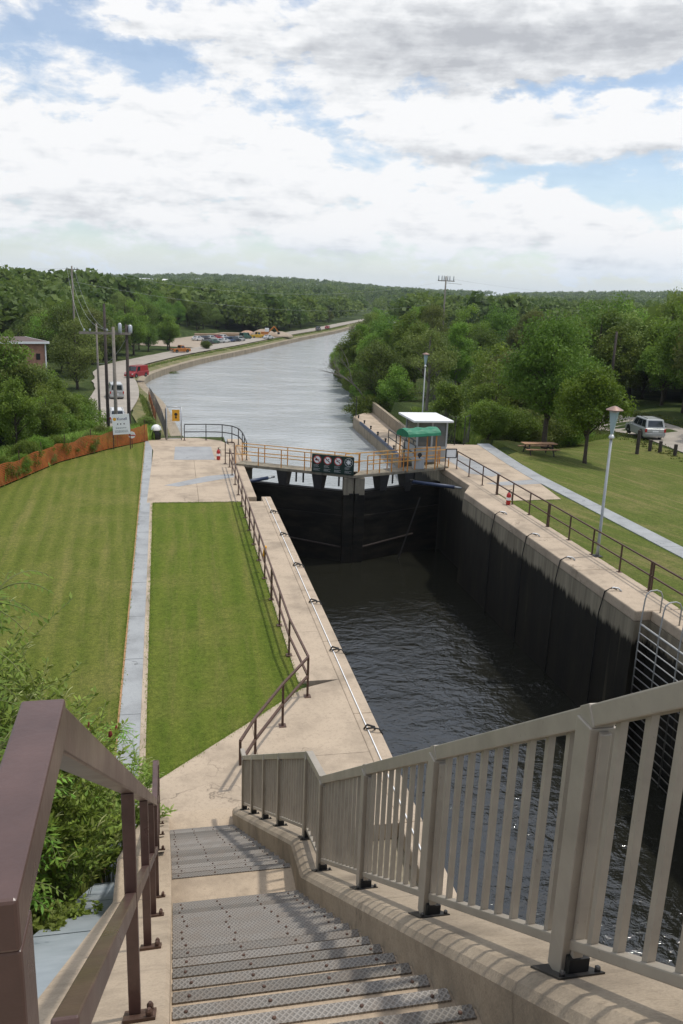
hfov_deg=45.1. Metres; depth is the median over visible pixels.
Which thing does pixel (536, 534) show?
drop cable
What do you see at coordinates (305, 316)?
deciduous tree
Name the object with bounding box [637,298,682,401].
deciduous tree
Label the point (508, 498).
fire extinguisher
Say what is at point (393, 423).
retaining wall
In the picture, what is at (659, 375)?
deciduous tree
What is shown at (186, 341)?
gravel lot
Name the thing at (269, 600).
grass edge
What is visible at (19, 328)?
deciduous tree
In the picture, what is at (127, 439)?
snow fence
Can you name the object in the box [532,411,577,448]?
bush
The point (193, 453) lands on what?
valve cover slab
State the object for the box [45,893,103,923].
creeping vine
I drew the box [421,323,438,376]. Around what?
deciduous tree
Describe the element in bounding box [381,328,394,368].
deciduous tree
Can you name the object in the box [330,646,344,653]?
mooring cable
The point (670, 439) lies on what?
road
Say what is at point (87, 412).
bush
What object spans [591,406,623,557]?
lamp post
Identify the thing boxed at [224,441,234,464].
hoop rail
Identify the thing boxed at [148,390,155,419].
snow fence
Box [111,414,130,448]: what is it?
site sign
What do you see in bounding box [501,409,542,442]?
bush
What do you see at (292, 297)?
woods
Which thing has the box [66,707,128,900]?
tall weed
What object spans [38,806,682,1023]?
staircase
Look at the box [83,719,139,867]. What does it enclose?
sumac shrub
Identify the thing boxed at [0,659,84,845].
tall weed
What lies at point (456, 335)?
deciduous tree
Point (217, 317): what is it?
deciduous tree
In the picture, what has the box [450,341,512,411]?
deciduous tree
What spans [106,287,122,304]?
deciduous tree
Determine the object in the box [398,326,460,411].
deciduous tree
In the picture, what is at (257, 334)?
parked truck
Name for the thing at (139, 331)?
deciduous tree
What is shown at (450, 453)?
notice board
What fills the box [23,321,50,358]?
deciduous tree
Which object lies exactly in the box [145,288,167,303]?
deciduous tree
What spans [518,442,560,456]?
picnic table
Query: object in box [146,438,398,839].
lockside apron
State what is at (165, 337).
deciduous tree
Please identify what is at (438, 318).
deciduous tree
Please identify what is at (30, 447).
vine clump
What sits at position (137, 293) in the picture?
deciduous tree
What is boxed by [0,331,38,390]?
deciduous tree
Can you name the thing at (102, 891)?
path slab
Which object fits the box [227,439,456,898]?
lock wall
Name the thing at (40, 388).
deciduous tree
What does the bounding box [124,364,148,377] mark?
parked van
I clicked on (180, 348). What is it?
pickup truck
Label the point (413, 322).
deciduous tree
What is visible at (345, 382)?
bush
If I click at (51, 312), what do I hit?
deciduous tree
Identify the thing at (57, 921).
creeping vine
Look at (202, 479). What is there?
repair patch
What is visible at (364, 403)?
bush
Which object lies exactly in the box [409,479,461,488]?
hydraulic ram
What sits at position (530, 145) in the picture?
sky
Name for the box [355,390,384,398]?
bush
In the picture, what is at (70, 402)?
deciduous tree
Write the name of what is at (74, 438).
vine clump
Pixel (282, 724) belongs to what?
lock railing
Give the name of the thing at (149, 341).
deciduous tree
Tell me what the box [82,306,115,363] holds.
deciduous tree
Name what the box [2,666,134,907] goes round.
juniper shrub
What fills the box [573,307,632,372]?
deciduous tree
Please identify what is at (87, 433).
vine clump
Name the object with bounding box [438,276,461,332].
utility pole
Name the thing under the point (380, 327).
deciduous tree
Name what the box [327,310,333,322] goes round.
deciduous tree
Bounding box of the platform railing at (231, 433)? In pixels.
[183,424,246,459]
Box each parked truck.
[239,332,251,338]
[250,332,263,337]
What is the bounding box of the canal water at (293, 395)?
[146,329,398,488]
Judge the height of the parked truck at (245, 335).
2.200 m
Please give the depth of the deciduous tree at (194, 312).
313.11 m
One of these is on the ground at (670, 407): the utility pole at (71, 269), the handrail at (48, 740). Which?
the utility pole at (71, 269)
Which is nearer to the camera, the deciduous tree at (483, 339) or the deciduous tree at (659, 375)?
the deciduous tree at (659, 375)
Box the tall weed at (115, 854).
[85,748,147,882]
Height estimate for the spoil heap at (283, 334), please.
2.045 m
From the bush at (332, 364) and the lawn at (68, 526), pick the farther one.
the bush at (332, 364)
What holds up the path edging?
on the ground at (670, 407)
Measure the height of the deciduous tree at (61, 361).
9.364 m
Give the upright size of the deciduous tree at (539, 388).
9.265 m
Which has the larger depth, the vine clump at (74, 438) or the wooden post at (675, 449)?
the wooden post at (675, 449)
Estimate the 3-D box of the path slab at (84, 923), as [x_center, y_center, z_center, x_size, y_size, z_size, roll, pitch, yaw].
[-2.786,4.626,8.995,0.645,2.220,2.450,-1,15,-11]
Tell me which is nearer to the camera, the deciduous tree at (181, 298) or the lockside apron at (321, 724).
the lockside apron at (321, 724)
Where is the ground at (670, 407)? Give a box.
[0,279,682,860]
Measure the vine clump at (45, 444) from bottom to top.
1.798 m
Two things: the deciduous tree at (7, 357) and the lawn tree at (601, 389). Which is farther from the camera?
the deciduous tree at (7, 357)
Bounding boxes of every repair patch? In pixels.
[166,474,234,486]
[446,454,540,485]
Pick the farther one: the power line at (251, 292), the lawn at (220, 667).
the power line at (251, 292)
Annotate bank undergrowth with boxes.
[409,406,480,444]
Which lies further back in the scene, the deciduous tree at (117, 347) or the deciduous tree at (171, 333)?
the deciduous tree at (171, 333)
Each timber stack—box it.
[194,333,220,335]
[221,333,238,335]
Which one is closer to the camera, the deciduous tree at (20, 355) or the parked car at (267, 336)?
the deciduous tree at (20, 355)
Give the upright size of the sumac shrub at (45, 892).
2.506 m
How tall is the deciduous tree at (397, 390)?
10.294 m
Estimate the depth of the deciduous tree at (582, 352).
86.58 m
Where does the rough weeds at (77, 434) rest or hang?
on the ground at (670, 407)
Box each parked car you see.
[109,407,124,422]
[191,336,203,340]
[224,336,235,341]
[229,336,240,340]
[263,335,273,338]
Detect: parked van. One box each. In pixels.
[109,382,123,397]
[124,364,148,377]
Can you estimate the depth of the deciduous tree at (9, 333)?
147.63 m
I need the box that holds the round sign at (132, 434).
[128,431,134,447]
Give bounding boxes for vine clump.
[0,455,17,481]
[3,439,44,466]
[10,453,34,476]
[25,434,55,458]
[48,434,71,455]
[70,436,86,454]
[79,430,100,452]
[104,428,123,439]
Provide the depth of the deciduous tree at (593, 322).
111.41 m
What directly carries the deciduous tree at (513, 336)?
on the ground at (670, 407)
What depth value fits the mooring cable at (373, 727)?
18.58 m
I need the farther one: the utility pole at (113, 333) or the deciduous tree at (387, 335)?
the deciduous tree at (387, 335)
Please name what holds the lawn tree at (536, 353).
on the lawn at (644, 487)
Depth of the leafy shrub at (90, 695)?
11.29 m
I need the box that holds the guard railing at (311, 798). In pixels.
[239,680,682,989]
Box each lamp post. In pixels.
[422,353,429,411]
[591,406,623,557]
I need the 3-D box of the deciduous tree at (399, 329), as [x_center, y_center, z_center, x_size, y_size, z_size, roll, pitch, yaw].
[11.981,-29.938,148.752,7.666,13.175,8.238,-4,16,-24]
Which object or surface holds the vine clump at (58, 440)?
on the ground at (670, 407)
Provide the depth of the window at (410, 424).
50.41 m
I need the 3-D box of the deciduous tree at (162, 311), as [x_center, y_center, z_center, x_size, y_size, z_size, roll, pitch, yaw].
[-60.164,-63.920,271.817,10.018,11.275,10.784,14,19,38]
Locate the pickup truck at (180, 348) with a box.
[170,345,190,352]
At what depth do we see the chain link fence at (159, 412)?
105.06 m
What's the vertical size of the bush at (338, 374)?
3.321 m
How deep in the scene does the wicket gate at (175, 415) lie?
53.46 m
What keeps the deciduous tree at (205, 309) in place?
on the ground at (670, 407)
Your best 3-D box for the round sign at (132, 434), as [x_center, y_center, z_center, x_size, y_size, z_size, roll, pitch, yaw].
[-12.937,-4.477,50.758,0.440,1.020,0.101,-1,15,-11]
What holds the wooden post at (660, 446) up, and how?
on the lawn at (644, 487)
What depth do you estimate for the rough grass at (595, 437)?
70.04 m
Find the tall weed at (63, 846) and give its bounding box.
[0,642,106,921]
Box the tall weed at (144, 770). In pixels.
[105,734,175,860]
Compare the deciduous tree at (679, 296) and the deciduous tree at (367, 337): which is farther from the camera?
the deciduous tree at (367, 337)
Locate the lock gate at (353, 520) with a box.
[251,477,439,562]
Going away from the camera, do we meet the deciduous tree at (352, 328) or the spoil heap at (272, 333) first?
the deciduous tree at (352, 328)
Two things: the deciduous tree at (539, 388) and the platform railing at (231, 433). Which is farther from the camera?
the deciduous tree at (539, 388)
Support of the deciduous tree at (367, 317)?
on the ground at (670, 407)
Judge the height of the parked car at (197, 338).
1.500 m
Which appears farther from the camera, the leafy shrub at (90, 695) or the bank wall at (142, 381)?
the bank wall at (142, 381)
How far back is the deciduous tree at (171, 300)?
309.29 m
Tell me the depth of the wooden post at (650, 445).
64.24 m
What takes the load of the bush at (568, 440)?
on the lawn at (644, 487)
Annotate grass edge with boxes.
[99,444,682,880]
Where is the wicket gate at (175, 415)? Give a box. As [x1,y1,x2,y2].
[166,406,181,439]
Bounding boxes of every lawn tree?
[497,307,610,448]
[552,363,638,463]
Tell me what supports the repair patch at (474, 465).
on the gateside apron at (481, 455)
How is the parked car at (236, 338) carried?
on the road at (121, 378)
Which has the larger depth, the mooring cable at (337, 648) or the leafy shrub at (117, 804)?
the mooring cable at (337, 648)
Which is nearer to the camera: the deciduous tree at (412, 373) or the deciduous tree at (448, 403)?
the deciduous tree at (448, 403)
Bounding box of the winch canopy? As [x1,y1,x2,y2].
[396,426,440,471]
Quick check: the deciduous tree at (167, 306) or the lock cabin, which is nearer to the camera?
the lock cabin
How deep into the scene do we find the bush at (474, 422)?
64.37 m
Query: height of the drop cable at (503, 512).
5.090 m
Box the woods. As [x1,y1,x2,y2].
[0,264,682,384]
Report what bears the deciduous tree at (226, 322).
on the ground at (670, 407)
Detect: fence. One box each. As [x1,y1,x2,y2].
[0,419,147,485]
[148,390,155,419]
[149,387,167,439]
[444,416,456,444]
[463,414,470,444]
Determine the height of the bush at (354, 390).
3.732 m
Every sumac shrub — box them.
[0,569,67,898]
[0,724,75,934]
[32,770,98,920]
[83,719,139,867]
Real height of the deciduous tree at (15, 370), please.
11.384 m
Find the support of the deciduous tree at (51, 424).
on the ground at (670, 407)
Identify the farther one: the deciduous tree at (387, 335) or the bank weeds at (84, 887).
the deciduous tree at (387, 335)
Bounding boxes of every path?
[105,441,151,881]
[477,444,682,558]
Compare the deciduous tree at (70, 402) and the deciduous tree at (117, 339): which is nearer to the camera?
the deciduous tree at (70, 402)
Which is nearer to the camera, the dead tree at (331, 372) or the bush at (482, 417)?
the bush at (482, 417)
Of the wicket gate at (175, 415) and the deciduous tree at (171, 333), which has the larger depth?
the deciduous tree at (171, 333)
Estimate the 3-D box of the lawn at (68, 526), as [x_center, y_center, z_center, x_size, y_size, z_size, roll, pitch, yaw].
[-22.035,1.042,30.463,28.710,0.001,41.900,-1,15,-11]
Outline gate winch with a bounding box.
[412,453,423,468]
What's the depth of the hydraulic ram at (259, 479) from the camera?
45.64 m
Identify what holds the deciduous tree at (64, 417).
on the ground at (670, 407)
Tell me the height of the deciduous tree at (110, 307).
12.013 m
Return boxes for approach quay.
[353,412,403,466]
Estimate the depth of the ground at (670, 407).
134.29 m
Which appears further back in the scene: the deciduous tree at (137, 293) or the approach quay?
the deciduous tree at (137, 293)
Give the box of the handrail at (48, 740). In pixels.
[0,699,165,1023]
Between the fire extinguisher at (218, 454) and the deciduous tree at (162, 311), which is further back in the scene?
the deciduous tree at (162, 311)
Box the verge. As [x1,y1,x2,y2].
[132,322,360,436]
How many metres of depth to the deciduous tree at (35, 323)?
152.36 m
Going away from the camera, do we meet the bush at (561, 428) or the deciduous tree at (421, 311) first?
the bush at (561, 428)
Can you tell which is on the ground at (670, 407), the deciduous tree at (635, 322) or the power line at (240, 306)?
the deciduous tree at (635, 322)
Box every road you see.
[90,319,363,426]
[595,415,682,451]
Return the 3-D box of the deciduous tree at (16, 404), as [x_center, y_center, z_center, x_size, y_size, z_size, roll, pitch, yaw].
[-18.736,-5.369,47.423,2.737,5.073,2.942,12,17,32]
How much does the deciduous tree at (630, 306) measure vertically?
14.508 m
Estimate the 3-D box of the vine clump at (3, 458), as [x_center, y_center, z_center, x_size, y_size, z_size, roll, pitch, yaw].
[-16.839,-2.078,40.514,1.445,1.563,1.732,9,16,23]
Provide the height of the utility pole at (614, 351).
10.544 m
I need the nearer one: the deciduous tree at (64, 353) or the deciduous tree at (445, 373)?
the deciduous tree at (445, 373)
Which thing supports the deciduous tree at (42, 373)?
on the ground at (670, 407)
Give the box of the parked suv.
[625,415,665,438]
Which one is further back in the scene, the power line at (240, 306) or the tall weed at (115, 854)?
the power line at (240, 306)
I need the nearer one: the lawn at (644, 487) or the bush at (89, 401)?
the lawn at (644, 487)
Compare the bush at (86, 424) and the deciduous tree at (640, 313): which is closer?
the bush at (86, 424)
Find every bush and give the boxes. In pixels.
[8,457,27,474]
[49,454,57,462]
[68,419,102,431]
[70,392,97,415]
[76,400,106,426]
[84,442,95,453]
[89,422,109,433]
[135,415,156,425]
[200,340,212,348]
[327,358,339,371]
[329,349,354,368]
[334,366,345,380]
[341,362,363,378]
[341,372,363,390]
[341,393,390,422]
[348,377,361,396]
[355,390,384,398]
[357,377,375,393]
[461,397,516,439]
[462,399,514,439]
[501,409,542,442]
[504,407,560,441]
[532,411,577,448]
[555,413,595,445]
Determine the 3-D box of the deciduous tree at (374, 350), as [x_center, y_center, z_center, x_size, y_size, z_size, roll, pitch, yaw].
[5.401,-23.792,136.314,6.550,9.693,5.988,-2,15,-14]
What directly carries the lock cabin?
on the lock wall at (585, 580)
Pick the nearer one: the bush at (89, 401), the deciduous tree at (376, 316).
the bush at (89, 401)
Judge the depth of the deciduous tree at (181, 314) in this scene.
305.92 m
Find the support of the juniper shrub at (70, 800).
on the ground at (670, 407)
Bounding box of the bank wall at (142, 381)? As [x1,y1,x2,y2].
[137,325,355,435]
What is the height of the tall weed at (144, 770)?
2.325 m
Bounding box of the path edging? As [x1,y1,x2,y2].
[102,442,144,882]
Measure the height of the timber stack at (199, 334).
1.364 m
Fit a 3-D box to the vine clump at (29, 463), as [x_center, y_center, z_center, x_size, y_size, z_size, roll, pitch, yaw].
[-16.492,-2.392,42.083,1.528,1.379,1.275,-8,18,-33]
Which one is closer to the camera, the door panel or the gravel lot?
the door panel
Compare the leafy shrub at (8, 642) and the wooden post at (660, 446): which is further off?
the wooden post at (660, 446)
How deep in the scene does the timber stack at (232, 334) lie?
301.57 m
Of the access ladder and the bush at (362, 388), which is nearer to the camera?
the access ladder
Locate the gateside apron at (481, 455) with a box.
[446,444,560,500]
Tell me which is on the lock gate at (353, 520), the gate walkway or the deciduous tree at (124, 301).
the gate walkway
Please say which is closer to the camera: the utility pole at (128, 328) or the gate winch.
the gate winch
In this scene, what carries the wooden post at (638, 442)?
on the lawn at (644, 487)
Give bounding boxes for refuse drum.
[151,424,161,439]
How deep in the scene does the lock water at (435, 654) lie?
30.89 m
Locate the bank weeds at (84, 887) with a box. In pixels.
[31,875,91,933]
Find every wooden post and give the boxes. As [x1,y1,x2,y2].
[635,430,641,453]
[648,440,652,450]
[658,441,662,452]
[673,444,677,455]
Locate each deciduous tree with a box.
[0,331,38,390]
[0,337,46,438]
[0,375,40,446]
[1,345,58,386]
[4,329,13,335]
[9,323,25,335]
[16,308,50,359]
[17,383,70,427]
[21,395,69,438]
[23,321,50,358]
[23,387,68,437]
[24,361,73,413]
[26,310,60,359]
[31,297,100,375]
[35,375,83,420]
[40,303,62,324]
[46,330,67,372]
[48,316,103,389]
[50,404,80,435]
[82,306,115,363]
[94,304,116,323]
[95,314,124,359]
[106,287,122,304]
[106,304,123,325]
[108,322,132,358]
[109,291,127,310]
[111,293,139,321]
[112,299,150,354]
[128,290,147,312]
[134,298,159,326]
[137,322,161,350]
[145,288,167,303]
[146,301,173,325]
[152,295,177,318]
[155,313,180,349]
[158,315,180,349]
[165,295,178,318]
[172,294,187,325]
[174,301,185,328]
[184,300,191,326]
[187,302,206,330]
[188,298,212,328]
[198,299,213,328]
[210,308,224,328]
[222,312,229,328]
[299,311,309,327]
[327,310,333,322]
[334,329,368,369]
[343,335,406,396]
[349,315,372,333]
[351,323,369,362]
[354,340,393,377]
[356,331,386,373]
[359,311,375,326]
[365,309,402,344]
[368,307,383,318]
[369,312,390,335]
[375,363,418,412]
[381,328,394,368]
[387,309,427,377]
[392,322,431,389]
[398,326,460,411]
[402,306,422,326]
[411,304,449,338]
[418,305,435,322]
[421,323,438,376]
[426,338,451,399]
[428,381,472,443]
[429,302,448,330]
[438,339,488,391]
[441,303,489,347]
[446,322,474,384]
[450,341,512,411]
[461,361,521,412]
[465,323,505,366]
[466,350,532,438]
[476,301,521,355]
[505,308,548,355]
[520,350,565,411]
[530,338,585,393]
[567,341,590,367]
[568,292,644,363]
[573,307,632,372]
[590,321,644,389]
[592,309,648,381]
[600,301,635,330]
[627,307,649,394]
[630,360,658,398]
[633,329,682,405]
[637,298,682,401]
[640,287,682,399]
[644,301,682,412]
[671,324,682,379]
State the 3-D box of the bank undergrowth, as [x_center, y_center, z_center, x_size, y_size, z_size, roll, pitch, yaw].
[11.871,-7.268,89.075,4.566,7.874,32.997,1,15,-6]
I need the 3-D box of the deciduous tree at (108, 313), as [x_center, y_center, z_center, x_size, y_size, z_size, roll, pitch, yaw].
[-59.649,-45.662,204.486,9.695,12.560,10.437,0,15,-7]
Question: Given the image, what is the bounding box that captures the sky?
[0,0,682,296]
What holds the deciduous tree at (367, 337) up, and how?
on the ground at (670, 407)
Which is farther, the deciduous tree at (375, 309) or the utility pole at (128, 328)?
the deciduous tree at (375, 309)
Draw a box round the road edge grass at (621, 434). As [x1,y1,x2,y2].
[593,410,682,461]
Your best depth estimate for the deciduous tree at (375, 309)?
242.46 m
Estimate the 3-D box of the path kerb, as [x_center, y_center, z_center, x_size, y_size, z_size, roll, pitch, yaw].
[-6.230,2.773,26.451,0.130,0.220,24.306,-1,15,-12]
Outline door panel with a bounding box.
[432,447,444,460]
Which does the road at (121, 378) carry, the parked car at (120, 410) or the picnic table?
the parked car at (120, 410)
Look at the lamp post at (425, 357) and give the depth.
72.04 m
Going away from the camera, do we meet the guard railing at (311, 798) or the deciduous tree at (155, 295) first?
the guard railing at (311, 798)
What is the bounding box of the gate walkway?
[235,443,448,490]
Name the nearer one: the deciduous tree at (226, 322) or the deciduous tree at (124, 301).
the deciduous tree at (124, 301)
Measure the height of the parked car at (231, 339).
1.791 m
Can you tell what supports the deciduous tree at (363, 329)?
on the ground at (670, 407)
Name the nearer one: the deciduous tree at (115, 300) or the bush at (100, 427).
the bush at (100, 427)
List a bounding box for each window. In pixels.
[406,419,416,444]
[418,423,431,446]
[432,423,445,446]
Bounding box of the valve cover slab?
[174,447,214,459]
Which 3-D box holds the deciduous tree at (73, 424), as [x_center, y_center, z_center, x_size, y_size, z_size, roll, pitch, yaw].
[-22.064,-5.972,64.527,3.130,5.147,3.363,-1,15,-12]
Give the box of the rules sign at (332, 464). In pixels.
[312,453,353,475]
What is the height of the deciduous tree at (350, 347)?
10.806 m
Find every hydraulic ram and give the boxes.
[250,476,274,482]
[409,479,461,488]
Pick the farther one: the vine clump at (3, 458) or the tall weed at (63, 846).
the vine clump at (3, 458)
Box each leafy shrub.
[0,640,50,698]
[14,688,111,835]
[49,712,138,900]
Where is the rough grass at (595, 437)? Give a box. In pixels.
[475,434,608,447]
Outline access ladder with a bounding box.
[625,590,682,793]
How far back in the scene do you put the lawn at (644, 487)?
42.96 m
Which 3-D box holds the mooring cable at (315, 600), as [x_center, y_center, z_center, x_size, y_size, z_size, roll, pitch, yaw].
[-0.915,5.220,26.828,0.463,5.079,0.161,4,15,7]
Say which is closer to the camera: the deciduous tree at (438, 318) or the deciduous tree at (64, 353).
the deciduous tree at (64, 353)
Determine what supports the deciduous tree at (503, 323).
on the ground at (670, 407)
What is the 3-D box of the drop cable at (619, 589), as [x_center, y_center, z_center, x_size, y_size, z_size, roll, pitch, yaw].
[9.226,5.018,29.004,0.716,5.090,0.238,8,16,21]
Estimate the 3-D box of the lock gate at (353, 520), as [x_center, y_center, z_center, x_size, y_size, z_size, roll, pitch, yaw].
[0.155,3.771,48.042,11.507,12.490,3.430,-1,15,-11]
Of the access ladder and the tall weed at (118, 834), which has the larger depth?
the access ladder
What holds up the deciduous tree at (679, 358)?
on the ground at (670, 407)
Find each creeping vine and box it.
[31,898,74,933]
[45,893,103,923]
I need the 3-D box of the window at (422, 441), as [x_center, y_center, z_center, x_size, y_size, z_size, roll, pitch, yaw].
[4.998,-4.691,49.312,0.790,1.550,0.020,-1,15,-11]
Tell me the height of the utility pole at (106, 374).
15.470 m
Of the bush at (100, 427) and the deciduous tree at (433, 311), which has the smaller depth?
the bush at (100, 427)
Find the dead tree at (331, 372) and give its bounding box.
[322,340,362,394]
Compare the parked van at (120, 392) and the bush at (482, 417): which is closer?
the bush at (482, 417)
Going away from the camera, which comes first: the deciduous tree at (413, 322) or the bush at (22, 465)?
the bush at (22, 465)
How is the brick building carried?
on the ground at (670, 407)
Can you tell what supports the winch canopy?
on the gate walkway
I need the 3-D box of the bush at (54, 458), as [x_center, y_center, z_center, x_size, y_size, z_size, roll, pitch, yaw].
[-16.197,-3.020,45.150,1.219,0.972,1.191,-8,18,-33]
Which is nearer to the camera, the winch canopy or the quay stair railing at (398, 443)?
the winch canopy
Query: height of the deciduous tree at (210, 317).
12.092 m
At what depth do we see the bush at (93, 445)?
48.39 m
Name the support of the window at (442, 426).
in the lock cabin
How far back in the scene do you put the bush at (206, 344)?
232.43 m
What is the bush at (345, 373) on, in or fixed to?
on the ground at (670, 407)
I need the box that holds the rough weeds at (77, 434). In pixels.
[0,423,161,485]
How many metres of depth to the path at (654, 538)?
40.44 m
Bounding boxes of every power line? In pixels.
[78,282,429,310]
[104,273,433,293]
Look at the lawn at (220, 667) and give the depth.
23.54 m
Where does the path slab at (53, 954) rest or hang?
on the ground at (670, 407)
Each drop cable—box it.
[484,511,506,611]
[513,533,539,641]
[545,556,574,673]
[587,587,621,703]
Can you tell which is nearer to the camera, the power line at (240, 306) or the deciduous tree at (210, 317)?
the power line at (240, 306)
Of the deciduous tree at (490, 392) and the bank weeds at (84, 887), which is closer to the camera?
the bank weeds at (84, 887)
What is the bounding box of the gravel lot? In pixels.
[131,332,252,347]
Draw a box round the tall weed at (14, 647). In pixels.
[0,597,36,729]
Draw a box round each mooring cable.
[309,598,321,604]
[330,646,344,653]
[363,724,382,735]
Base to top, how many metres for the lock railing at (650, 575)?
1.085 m
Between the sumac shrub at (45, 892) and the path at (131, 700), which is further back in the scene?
the path at (131, 700)
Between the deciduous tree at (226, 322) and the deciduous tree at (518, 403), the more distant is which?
the deciduous tree at (226, 322)
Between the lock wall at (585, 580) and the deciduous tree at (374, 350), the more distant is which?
the deciduous tree at (374, 350)
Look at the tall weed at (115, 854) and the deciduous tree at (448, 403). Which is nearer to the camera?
the tall weed at (115, 854)
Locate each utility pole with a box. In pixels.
[66,266,77,351]
[79,323,130,413]
[95,324,100,423]
[103,304,109,426]
[125,325,131,423]
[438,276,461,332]
[604,332,617,422]
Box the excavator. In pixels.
[260,326,279,334]
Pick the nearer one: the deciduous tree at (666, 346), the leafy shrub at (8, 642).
the leafy shrub at (8, 642)
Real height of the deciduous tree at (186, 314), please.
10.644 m
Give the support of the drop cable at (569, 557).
hanging from the lock wall at (585, 580)
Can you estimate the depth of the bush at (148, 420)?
95.50 m
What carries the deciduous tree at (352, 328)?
on the ground at (670, 407)
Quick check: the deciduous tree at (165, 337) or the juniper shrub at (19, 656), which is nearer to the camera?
the juniper shrub at (19, 656)
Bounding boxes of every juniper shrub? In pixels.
[0,570,86,823]
[0,620,106,913]
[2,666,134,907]
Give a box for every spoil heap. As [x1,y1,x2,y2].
[251,329,279,336]
[274,331,292,336]
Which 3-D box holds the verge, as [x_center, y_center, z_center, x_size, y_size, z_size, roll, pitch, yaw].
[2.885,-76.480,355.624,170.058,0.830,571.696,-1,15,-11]
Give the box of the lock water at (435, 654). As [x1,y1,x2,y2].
[299,549,682,966]
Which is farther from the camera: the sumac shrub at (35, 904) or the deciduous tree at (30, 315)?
the deciduous tree at (30, 315)
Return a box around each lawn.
[0,442,143,886]
[145,502,299,781]
[483,437,682,610]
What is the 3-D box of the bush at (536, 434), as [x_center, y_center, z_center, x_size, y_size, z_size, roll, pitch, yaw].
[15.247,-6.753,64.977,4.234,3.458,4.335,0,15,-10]
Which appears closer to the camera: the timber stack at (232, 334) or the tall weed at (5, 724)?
the tall weed at (5, 724)
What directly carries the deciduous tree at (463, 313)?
on the ground at (670, 407)
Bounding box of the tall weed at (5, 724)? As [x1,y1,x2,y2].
[0,677,63,817]
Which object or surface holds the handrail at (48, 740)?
on the staircase
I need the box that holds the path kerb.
[137,502,151,807]
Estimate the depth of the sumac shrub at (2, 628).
6.29 m
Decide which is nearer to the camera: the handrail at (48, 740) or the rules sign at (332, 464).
the handrail at (48, 740)
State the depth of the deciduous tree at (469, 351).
124.94 m
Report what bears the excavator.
on the road at (121, 378)
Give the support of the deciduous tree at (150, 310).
on the ground at (670, 407)
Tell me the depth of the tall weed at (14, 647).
10.00 m
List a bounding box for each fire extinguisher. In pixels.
[216,447,220,459]
[506,489,511,504]
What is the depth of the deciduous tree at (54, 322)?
146.92 m
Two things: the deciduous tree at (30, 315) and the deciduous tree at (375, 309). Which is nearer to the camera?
the deciduous tree at (30, 315)
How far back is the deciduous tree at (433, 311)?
180.73 m
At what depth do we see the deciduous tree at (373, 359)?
124.99 m
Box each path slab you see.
[33,899,112,936]
[33,931,89,997]
[75,882,114,902]
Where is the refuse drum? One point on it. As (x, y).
(156, 428)
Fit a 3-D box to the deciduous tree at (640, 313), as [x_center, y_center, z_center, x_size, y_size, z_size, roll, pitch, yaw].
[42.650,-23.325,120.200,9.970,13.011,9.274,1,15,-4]
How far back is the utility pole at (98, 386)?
90.59 m
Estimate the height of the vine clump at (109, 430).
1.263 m
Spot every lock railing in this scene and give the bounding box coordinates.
[228,448,310,765]
[456,451,682,595]
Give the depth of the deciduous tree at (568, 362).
78.46 m
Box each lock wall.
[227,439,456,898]
[401,441,682,813]
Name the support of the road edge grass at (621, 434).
on the ground at (670, 407)
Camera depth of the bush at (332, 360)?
179.03 m
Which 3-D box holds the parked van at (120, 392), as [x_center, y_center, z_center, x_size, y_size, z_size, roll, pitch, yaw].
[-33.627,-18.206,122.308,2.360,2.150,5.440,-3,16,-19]
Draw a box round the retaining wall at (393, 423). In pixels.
[372,402,405,438]
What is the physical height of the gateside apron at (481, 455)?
0.330 m
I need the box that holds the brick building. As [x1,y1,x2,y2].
[0,336,48,368]
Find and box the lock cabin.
[399,412,453,461]
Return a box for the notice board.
[444,449,456,470]
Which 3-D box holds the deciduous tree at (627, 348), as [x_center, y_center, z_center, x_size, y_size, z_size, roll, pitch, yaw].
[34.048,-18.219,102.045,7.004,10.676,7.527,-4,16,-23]
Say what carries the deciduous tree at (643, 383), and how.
on the ground at (670, 407)
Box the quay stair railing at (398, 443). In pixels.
[388,429,415,456]
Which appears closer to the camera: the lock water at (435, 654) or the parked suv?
the lock water at (435, 654)
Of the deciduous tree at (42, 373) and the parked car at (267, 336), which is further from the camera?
the parked car at (267, 336)

